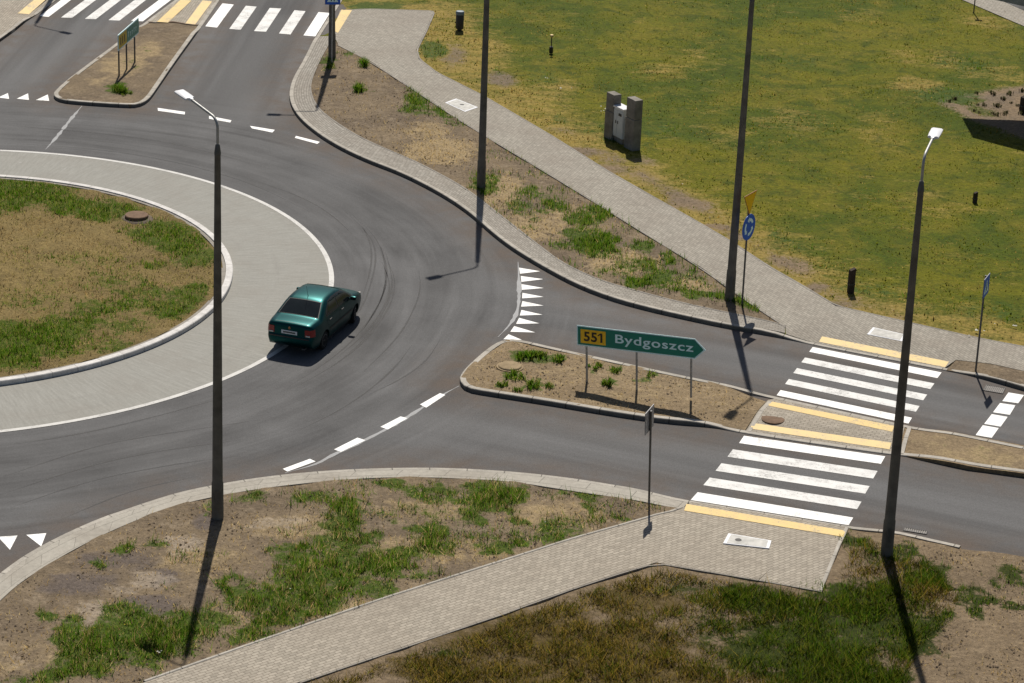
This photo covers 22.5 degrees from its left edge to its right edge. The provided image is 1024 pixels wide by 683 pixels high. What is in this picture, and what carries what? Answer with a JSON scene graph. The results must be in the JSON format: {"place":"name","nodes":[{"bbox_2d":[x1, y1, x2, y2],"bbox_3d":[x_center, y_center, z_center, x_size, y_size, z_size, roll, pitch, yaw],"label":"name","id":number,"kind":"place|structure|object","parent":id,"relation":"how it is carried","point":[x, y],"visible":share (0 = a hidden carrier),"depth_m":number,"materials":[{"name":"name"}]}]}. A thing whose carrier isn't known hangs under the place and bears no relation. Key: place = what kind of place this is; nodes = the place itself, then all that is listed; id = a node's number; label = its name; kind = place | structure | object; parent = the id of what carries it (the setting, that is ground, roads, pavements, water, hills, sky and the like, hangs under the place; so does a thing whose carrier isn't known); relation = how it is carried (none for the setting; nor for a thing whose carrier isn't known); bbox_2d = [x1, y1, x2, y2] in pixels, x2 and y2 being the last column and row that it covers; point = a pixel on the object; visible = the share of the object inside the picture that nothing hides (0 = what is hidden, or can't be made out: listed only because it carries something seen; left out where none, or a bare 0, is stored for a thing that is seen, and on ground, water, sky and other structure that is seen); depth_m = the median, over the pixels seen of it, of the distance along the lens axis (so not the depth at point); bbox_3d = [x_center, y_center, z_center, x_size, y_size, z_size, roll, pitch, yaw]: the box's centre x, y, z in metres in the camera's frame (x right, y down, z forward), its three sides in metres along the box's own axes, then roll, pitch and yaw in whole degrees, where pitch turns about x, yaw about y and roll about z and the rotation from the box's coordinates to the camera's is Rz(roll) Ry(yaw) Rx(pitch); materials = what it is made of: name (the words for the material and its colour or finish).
{"place":"outdoors","nodes":[
{"label":"outdoors","id":0,"kind":"place"},
{"bbox_2d":[0,0,55,40],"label":"pavement","id":1,"kind":"structure","parent":0,"point":[11,16],"depth_m":110.14,"materials":[{"name":"concrete"}]},
{"bbox_2d":[19,0,44,13],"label":"tactile strip","id":2,"kind":"object","parent":1,"relation":"on","point":[29,8],"visible":1,"depth_m":111.18,"materials":[{"name":"concrete"}]},
{"bbox_2d":[0,178,213,372],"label":"grass","id":3,"kind":"structure","parent":0,"point":[52,331],"depth_m":80.17,"materials":[{"name":"plant"}]},
{"bbox_2d":[0,178,222,376],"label":"central island","id":4,"kind":"structure","parent":0,"point":[153,331],"depth_m":80.99,"materials":[{"name":"brown soil"}]},
{"bbox_2d":[0,178,213,373],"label":"dry grass","id":5,"kind":"structure","parent":4,"relation":"on","point":[94,274],"depth_m":81.21,"materials":[{"name":"plant"}]},
{"bbox_2d":[122,211,152,223],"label":"manhole","id":6,"kind":"object","parent":4,"relation":"on","point":[137,216],"visible":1,"depth_m":85.79,"materials":[{"name":"concrete"}]},
{"bbox_2d":[149,0,216,25],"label":"median pavement","id":7,"kind":"structure","parent":0,"point":[184,14],"depth_m":111.33,"materials":[{"name":"concrete"}]},
{"bbox_2d":[157,0,190,22],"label":"tactile strip","id":8,"kind":"object","parent":7,"relation":"on","point":[174,10],"visible":1,"depth_m":111.49,"materials":[{"name":"concrete"}]},
{"bbox_2d":[186,0,211,23],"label":"tactile strip","id":9,"kind":"object","parent":7,"relation":"on","point":[199,11],"visible":1,"depth_m":111.57,"materials":[{"name":"concrete"}]},
{"bbox_2d":[0,472,676,682],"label":"verge","id":10,"kind":"structure","parent":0,"point":[59,571],"depth_m":62.95,"materials":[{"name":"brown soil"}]},
{"bbox_2d":[174,89,223,519],"bbox_3d":[-7.714,-0.662,63.632,0.315,11.107,1.778,-16,28,-38],"label":"street lamp","id":11,"kind":"object","parent":10,"relation":"on","point":[217,501],"visible":0.99,"depth_m":63.23,"materials":[{"name":"metal"}]},
{"bbox_2d":[215,490,218,503],"bbox_3d":[-7.422,3.914,64.705,0.100,0.380,0.030,3,22,0],"label":"access door","id":12,"kind":"structure","parent":11,"relation":"in","point":[216,491],"depth_m":64.68,"materials":[{"name":"metal"}]},
{"bbox_2d":[143,507,682,681],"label":"path edging","id":13,"kind":"object","parent":10,"relation":"on","point":[350,609],"visible":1,"depth_m":61.53,"materials":[{"name":"concrete"}]},
{"bbox_2d":[0,470,687,600],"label":"kerb band","id":14,"kind":"object","parent":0,"point":[18,574],"visible":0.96,"depth_m":66.96,"materials":[{"name":"concrete"}]},
{"bbox_2d":[645,404,653,500],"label":"road sign","id":15,"kind":"object","parent":14,"relation":"on","point":[649,419],"visible":1,"depth_m":66.18,"materials":[{"name":"metal"}]},
{"bbox_2d":[144,502,848,682],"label":"footpath","id":16,"kind":"structure","parent":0,"point":[681,537],"depth_m":62.45,"materials":[{"name":"grey concrete"}]},
{"bbox_2d":[723,533,770,548],"bbox_3d":[5.946,5.066,64.838,1.149,0.060,0.607,9,23,15],"label":"chamber cover","id":17,"kind":"object","parent":16,"relation":"on","point":[738,540],"visible":1,"depth_m":64.82,"materials":[{"name":"concrete"}]},
{"bbox_2d":[684,504,844,536],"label":"tactile strip","id":18,"kind":"object","parent":16,"relation":"on","point":[757,519],"visible":1,"depth_m":66.27,"materials":[{"name":"concrete"}]},
{"bbox_2d":[0,0,1023,572],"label":"road","id":19,"kind":"structure","parent":0,"point":[458,262],"depth_m":75.33,"materials":[{"name":"grey asphalt"}]},
{"bbox_2d":[0,533,45,548],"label":"give way line","id":20,"kind":"object","parent":19,"relation":"on","point":[8,541],"visible":1,"depth_m":63.76,"materials":[{"name":"white paint"}]},
{"bbox_2d":[0,93,48,100],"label":"give way line","id":21,"kind":"object","parent":19,"relation":"on","point":[26,97],"visible":1,"depth_m":98.82,"materials":[{"name":"white paint"}]},
{"bbox_2d":[0,0,54,40],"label":"kerb","id":22,"kind":"structure","parent":19,"relation":"on","point":[22,21],"depth_m":108.64,"materials":[{"name":"concrete"}]},
{"bbox_2d":[40,0,169,20],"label":"zebra crossing","id":23,"kind":"object","parent":19,"relation":"on","point":[126,10],"visible":1,"depth_m":111.53,"materials":[{"name":"white paint"}]},
{"bbox_2d":[0,175,232,385],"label":"island kerb","id":24,"kind":"structure","parent":19,"relation":"on","point":[203,314],"depth_m":76.97,"materials":[{"name":"concrete"}]},
{"bbox_2d":[58,23,196,107],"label":"splitter island","id":25,"kind":"structure","parent":19,"relation":"on","point":[158,46],"depth_m":102.72,"materials":[{"name":"soil"}]},
{"bbox_2d":[111,83,128,93],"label":"weed clump","id":26,"kind":"object","parent":25,"relation":"on","point":[115,87],"visible":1,"depth_m":99.54,"materials":[{"name":"green plant"}]},
{"bbox_2d":[117,18,138,75],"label":"direction sign","id":27,"kind":"object","parent":25,"relation":"on","point":[126,35],"visible":1,"depth_m":102.23,"materials":[{"name":"metal"}]},
{"bbox_2d":[54,0,219,107],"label":"kerb","id":28,"kind":"structure","parent":19,"relation":"on","point":[164,74],"depth_m":101.80,"materials":[{"name":"concrete"}]},
{"bbox_2d":[0,151,328,429],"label":"truck apron","id":29,"kind":"object","parent":19,"relation":"on","point":[277,258],"visible":0.9,"depth_m":79.98,"materials":[{"name":"concrete"}]},
{"bbox_2d":[0,150,333,431],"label":"edge line","id":30,"kind":"object","parent":29,"relation":"on","point":[327,259],"visible":0.83,"depth_m":81.56,"materials":[{"name":"paint"}]},
{"bbox_2d":[10,126,435,507],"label":"tyre marks","id":31,"kind":"object","parent":19,"relation":"on","point":[388,297],"visible":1,"depth_m":78.28,"materials":[{"name":"grey rubber"}]},
{"bbox_2d":[158,108,318,143],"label":"dashed line","id":32,"kind":"object","parent":19,"relation":"on","point":[227,120],"visible":1,"depth_m":96.99,"materials":[{"name":"white paint"}]},
{"bbox_2d":[206,3,328,35],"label":"zebra crossing","id":33,"kind":"object","parent":19,"relation":"on","point":[264,24],"visible":0.96,"depth_m":111.01,"materials":[{"name":"white paint"}]},
{"bbox_2d":[46,106,521,472],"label":"joint seal","id":34,"kind":"object","parent":19,"relation":"on","point":[515,314],"visible":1,"depth_m":78.95,"materials":[{"name":"asphalt"}]},
{"bbox_2d":[268,283,360,349],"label":"car","id":35,"kind":"object","parent":19,"relation":"on","point":[310,316],"visible":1,"depth_m":76.00,"materials":[{"name":"paint"}]},
{"bbox_2d":[284,393,443,470],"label":"dashed line","id":36,"kind":"object","parent":19,"relation":"on","point":[430,401],"visible":1,"depth_m":70.12,"materials":[{"name":"white paint"}]},
{"bbox_2d":[0,468,960,577],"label":"kerb","id":37,"kind":"structure","parent":19,"relation":"on","point":[12,566],"depth_m":66.80,"materials":[{"name":"concrete"}]},
{"bbox_2d":[504,268,542,339],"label":"give way line","id":38,"kind":"object","parent":19,"relation":"on","point":[523,312],"visible":1,"depth_m":80.28,"materials":[{"name":"white paint"}]},
{"bbox_2d":[461,340,765,429],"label":"splitter island","id":39,"kind":"structure","parent":19,"relation":"on","point":[734,419],"depth_m":73.95,"materials":[{"name":"soil"}]},
{"bbox_2d":[495,378,508,386],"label":"weed clump","id":40,"kind":"object","parent":39,"relation":"on","point":[503,385],"visible":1,"depth_m":73.80,"materials":[{"name":"green plant"}]},
{"bbox_2d":[496,361,523,371],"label":"manhole","id":41,"kind":"object","parent":39,"relation":"on","point":[506,366],"visible":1,"depth_m":75.02,"materials":[{"name":"concrete"}]},
{"bbox_2d":[2,54,1023,682],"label":"earth clods","id":42,"kind":"object","parent":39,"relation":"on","point":[456,496],"visible":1,"depth_m":64.76,"materials":[{"name":"soil"}]},
{"bbox_2d":[504,368,526,380],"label":"weed clump","id":43,"kind":"object","parent":39,"relation":"on","point":[512,373],"visible":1,"depth_m":74.32,"materials":[{"name":"green plant"}]},
{"bbox_2d":[514,348,539,360],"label":"weed clump","id":44,"kind":"object","parent":39,"relation":"on","point":[520,356],"visible":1,"depth_m":75.73,"materials":[{"name":"green plant"}]},
{"bbox_2d":[525,377,542,389],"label":"weed clump","id":45,"kind":"object","parent":39,"relation":"on","point":[535,385],"visible":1,"depth_m":73.71,"materials":[{"name":"green plant"}]},
{"bbox_2d":[533,349,548,360],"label":"weed clump","id":46,"kind":"object","parent":39,"relation":"on","point":[541,354],"visible":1,"depth_m":75.82,"materials":[{"name":"green plant"}]},
{"bbox_2d":[550,353,565,362],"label":"weed clump","id":47,"kind":"object","parent":39,"relation":"on","point":[560,358],"visible":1,"depth_m":75.66,"materials":[{"name":"green plant"}]},
{"bbox_2d":[588,361,603,369],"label":"weed clump","id":48,"kind":"object","parent":39,"relation":"on","point":[599,364],"visible":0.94,"depth_m":75.38,"materials":[{"name":"green plant"}]},
{"bbox_2d":[601,374,615,387],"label":"weed clump","id":49,"kind":"object","parent":39,"relation":"on","point":[609,383],"visible":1,"depth_m":74.04,"materials":[{"name":"green plant"}]},
{"bbox_2d":[609,365,621,374],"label":"weed clump","id":50,"kind":"object","parent":39,"relation":"on","point":[614,369],"visible":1,"depth_m":75.07,"materials":[{"name":"green plant"}]},
{"bbox_2d":[577,325,704,397],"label":"direction sign","id":51,"kind":"object","parent":39,"relation":"on","point":[650,343],"visible":1,"depth_m":73.27,"materials":[{"name":"metal"}]},
{"bbox_2d":[290,0,1023,390],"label":"kerb","id":52,"kind":"structure","parent":19,"relation":"on","point":[542,264],"depth_m":82.46,"materials":[{"name":"concrete"}]},
{"bbox_2d":[460,339,1023,471],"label":"kerb","id":53,"kind":"structure","parent":19,"relation":"on","point":[465,385],"depth_m":72.55,"materials":[{"name":"concrete"}]},
{"bbox_2d":[691,436,884,524],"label":"zebra crossing","id":54,"kind":"object","parent":19,"relation":"on","point":[778,492],"visible":1,"depth_m":68.82,"materials":[{"name":"white paint"}]},
{"bbox_2d":[777,347,941,422],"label":"zebra crossing","id":55,"kind":"object","parent":19,"relation":"on","point":[878,400],"visible":1,"depth_m":75.27,"materials":[{"name":"white paint"}]},
{"bbox_2d":[903,527,927,534],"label":"drain grate","id":56,"kind":"object","parent":19,"relation":"on","point":[913,530],"visible":1,"depth_m":66.20,"materials":[{"name":"metal"}]},
{"bbox_2d":[902,428,1023,477],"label":"median","id":57,"kind":"object","parent":19,"relation":"on","point":[953,447],"visible":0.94,"depth_m":70.80,"materials":[{"name":"soil"}]},
{"bbox_2d":[901,426,911,453],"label":"path edging","id":58,"kind":"object","parent":57,"relation":"on","point":[906,435],"visible":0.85,"depth_m":71.42,"materials":[{"name":"concrete"}]},
{"bbox_2d":[983,384,1005,393],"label":"drain grate","id":59,"kind":"object","parent":19,"relation":"on","point":[994,389],"visible":1,"depth_m":75.32,"materials":[{"name":"metal"}]},
{"bbox_2d":[976,392,1023,437],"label":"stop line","id":60,"kind":"object","parent":19,"relation":"on","point":[994,420],"visible":1,"depth_m":73.44,"materials":[{"name":"white paint"}]},
{"bbox_2d":[293,36,784,333],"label":"kerb band","id":61,"kind":"object","parent":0,"point":[313,115],"visible":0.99,"depth_m":89.23,"materials":[{"name":"concrete"}]},
{"bbox_2d":[311,42,779,323],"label":"verge","id":62,"kind":"structure","parent":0,"point":[344,70],"depth_m":92.31,"materials":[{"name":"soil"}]},
{"bbox_2d":[328,5,335,57],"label":"sign post","id":63,"kind":"object","parent":62,"relation":"on","point":[329,35],"visible":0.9,"depth_m":104.98,"materials":[{"name":"metal"}]},
{"bbox_2d":[325,0,339,62],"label":"road sign","id":64,"kind":"object","parent":62,"relation":"on","point":[332,2],"visible":1,"depth_m":103.83,"materials":[{"name":"metal"}]},
{"bbox_2d":[353,81,364,91],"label":"weed clump","id":65,"kind":"object","parent":62,"relation":"on","point":[357,87],"visible":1,"depth_m":100.93,"materials":[{"name":"green plant"}]},
{"bbox_2d":[357,56,369,67],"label":"weed clump","id":66,"kind":"object","parent":62,"relation":"on","point":[364,62],"visible":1,"depth_m":104.27,"materials":[{"name":"green plant"}]},
{"bbox_2d":[477,0,489,187],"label":"street lamp","id":67,"kind":"object","parent":62,"relation":"on","point":[481,169],"visible":0.9,"depth_m":89.29,"materials":[{"name":"metal"}]},
{"bbox_2d":[309,44,785,325],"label":"path edging","id":68,"kind":"object","parent":62,"relation":"on","point":[540,246],"visible":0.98,"depth_m":87.55,"materials":[{"name":"concrete"}]},
{"bbox_2d":[337,45,784,326],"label":"path edging","id":69,"kind":"object","parent":62,"relation":"on","point":[645,234],"visible":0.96,"depth_m":90.53,"materials":[{"name":"concrete"}]},
{"bbox_2d":[725,0,754,300],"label":"street lamp","id":70,"kind":"object","parent":62,"relation":"on","point":[731,274],"visible":0.94,"depth_m":79.44,"materials":[{"name":"metal"}]},
{"bbox_2d":[741,190,756,305],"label":"road sign","id":71,"kind":"object","parent":62,"relation":"on","point":[748,228],"visible":1,"depth_m":79.58,"materials":[{"name":"metal"}]},
{"bbox_2d":[472,341,756,422],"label":"dry grass","id":72,"kind":"structure","parent":0,"point":[606,390],"depth_m":74.09,"materials":[{"name":"plant"}]},
{"bbox_2d":[306,529,1023,682],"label":"rough ground","id":73,"kind":"structure","parent":0,"point":[978,647],"depth_m":60.60,"materials":[{"name":"brown soil"}]},
{"bbox_2d":[299,564,821,682],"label":"path edging","id":74,"kind":"object","parent":73,"relation":"on","point":[506,613],"visible":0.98,"depth_m":61.58,"materials":[{"name":"concrete"}]},
{"bbox_2d":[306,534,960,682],"bbox_3d":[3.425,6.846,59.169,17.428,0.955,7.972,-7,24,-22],"label":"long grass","id":75,"kind":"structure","parent":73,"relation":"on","point":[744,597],"depth_m":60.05,"materials":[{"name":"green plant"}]},
{"bbox_2d":[819,526,848,589],"bbox_3d":[8.052,5.496,64.402,0.090,0.308,4.010,8,22,14],"label":"path edging","id":76,"kind":"object","parent":73,"relation":"on","point":[836,550],"visible":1,"depth_m":64.15,"materials":[{"name":"concrete"}]},
{"bbox_2d":[778,528,1023,660],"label":"grass","id":77,"kind":"structure","parent":73,"relation":"on","point":[924,576],"depth_m":62.19,"materials":[{"name":"plant"}]},
{"bbox_2d":[880,127,942,557],"bbox_3d":[9.786,0.272,63.196,0.325,11.082,1.612,8,22,15],"label":"street lamp","id":78,"kind":"object","parent":73,"relation":"on","point":[888,534],"visible":0.98,"depth_m":62.74,"materials":[{"name":"metal"}]},
{"bbox_2d":[887,528,891,541],"bbox_3d":[9.412,4.833,64.200,0.100,0.380,0.030,2,22,0],"label":"access door","id":79,"kind":"structure","parent":78,"relation":"in","point":[889,533],"depth_m":64.17,"materials":[{"name":"metal"}]},
{"bbox_2d":[321,0,1023,365],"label":"lawn","id":80,"kind":"structure","parent":0,"point":[823,204],"depth_m":100.12,"materials":[{"name":"green plant"}]},
{"bbox_2d":[456,10,463,30],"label":"litter bin","id":81,"kind":"object","parent":80,"relation":"on","point":[459,20],"visible":1,"depth_m":109.94,"materials":[{"name":"plastic"}]},
{"bbox_2d":[549,34,553,53],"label":"marker post","id":82,"kind":"object","parent":80,"relation":"on","point":[551,47],"visible":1,"depth_m":107.22,"materials":[{"name":"metal"}]},
{"bbox_2d":[604,91,621,139],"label":"concrete post","id":83,"kind":"object","parent":80,"relation":"on","point":[613,98],"visible":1,"depth_m":96.17,"materials":[{"name":"concrete"}]},
{"bbox_2d":[613,103,626,144],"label":"utility cabinet","id":84,"kind":"object","parent":80,"relation":"on","point":[619,121],"visible":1,"depth_m":95.82,"materials":[{"name":"grey metal"}]},
{"bbox_2d":[624,96,642,150],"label":"concrete post","id":85,"kind":"object","parent":80,"relation":"on","point":[633,128],"visible":1,"depth_m":95.02,"materials":[{"name":"concrete"}]},
{"bbox_2d":[349,9,1023,346],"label":"path edging","id":86,"kind":"object","parent":80,"relation":"on","point":[419,58],"visible":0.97,"depth_m":89.98,"materials":[{"name":"concrete"}]},
{"bbox_2d":[847,267,855,293],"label":"timber post","id":87,"kind":"object","parent":80,"relation":"on","point":[851,281],"visible":1,"depth_m":81.91,"materials":[{"name":"wood"}]},
{"bbox_2d":[972,191,977,202],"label":"timber post","id":88,"kind":"object","parent":80,"relation":"on","point":[975,197],"visible":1,"depth_m":91.04,"materials":[{"name":"wood"}]},
{"bbox_2d":[1019,95,1023,110],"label":"timber post","id":89,"kind":"object","parent":80,"relation":"on","point":[1021,105],"visible":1,"depth_m":101.92,"materials":[{"name":"wood"}]},
{"bbox_2d":[335,9,1023,370],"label":"footpath","id":90,"kind":"structure","parent":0,"point":[386,40],"depth_m":88.30,"materials":[{"name":"grey concrete"}]},
{"bbox_2d":[335,10,351,32],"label":"tactile strip","id":91,"kind":"object","parent":90,"relation":"on","point":[342,18],"visible":0.82,"depth_m":111.37,"materials":[{"name":"concrete"}]},
{"bbox_2d":[445,99,477,111],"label":"chamber cover","id":92,"kind":"object","parent":90,"relation":"on","point":[461,105],"visible":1,"depth_m":99.71,"materials":[{"name":"concrete"}]},
{"bbox_2d":[819,336,947,366],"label":"tactile strip","id":93,"kind":"object","parent":90,"relation":"on","point":[912,357],"visible":0.93,"depth_m":77.66,"materials":[{"name":"concrete"}]},
{"bbox_2d":[867,327,902,340],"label":"chamber cover","id":94,"kind":"object","parent":90,"relation":"on","point":[878,332],"visible":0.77,"depth_m":78.74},
{"bbox_2d":[746,399,904,451],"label":"median pavement","id":95,"kind":"structure","parent":0,"point":[801,421],"depth_m":72.07,"materials":[{"name":"concrete"}]},
{"bbox_2d":[747,401,771,431],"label":"path edging","id":96,"kind":"object","parent":95,"relation":"on","point":[760,412],"visible":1,"depth_m":72.54,"materials":[{"name":"concrete"}]},
{"bbox_2d":[761,416,784,424],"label":"manhole","id":97,"kind":"object","parent":95,"relation":"on","point":[772,420],"visible":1,"depth_m":72.29,"materials":[{"name":"metal"}]},
{"bbox_2d":[751,423,890,448],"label":"tactile strip","id":98,"kind":"object","parent":95,"relation":"on","point":[844,439],"visible":1,"depth_m":71.52,"materials":[{"name":"concrete"}]},
{"bbox_2d":[768,402,893,431],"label":"tactile strip","id":99,"kind":"object","parent":95,"relation":"on","point":[886,427],"visible":0.98,"depth_m":72.80,"materials":[{"name":"concrete"}]},
{"bbox_2d":[868,538,1023,682],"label":"dry grass","id":100,"kind":"structure","parent":0,"point":[975,616],"depth_m":61.44,"materials":[{"name":"plant"}]},
{"bbox_2d":[946,360,1023,383],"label":"verge","id":101,"kind":"structure","parent":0,"point":[1009,374],"depth_m":76.42,"materials":[{"name":"soil"}]},
{"bbox_2d":[975,273,989,370],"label":"road sign","id":102,"kind":"object","parent":101,"relation":"on","point":[986,285],"visible":1,"depth_m":75.58,"materials":[{"name":"metal"}]},
{"bbox_2d":[963,0,1023,25],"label":"footpath","id":103,"kind":"structure","parent":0,"point":[1008,12],"depth_m":117.40,"materials":[{"name":"concrete"}]},
{"bbox_2d":[998,0,1023,5],"bbox_3d":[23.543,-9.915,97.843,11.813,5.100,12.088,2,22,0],"label":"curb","id":104,"kind":"object","parent":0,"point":[1019,2],"depth_m":98.91,"materials":[{"name":"concrete"}]},
{"label":"ground","id":105,"kind":"structure","parent":0,"visible":0},
{"bbox_2d":[0,177,225,377],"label":"island edging","id":106,"kind":"object","parent":105,"relation":"on","point":[207,238],"visible":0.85,"depth_m":82.82,"materials":[{"name":"concrete"}]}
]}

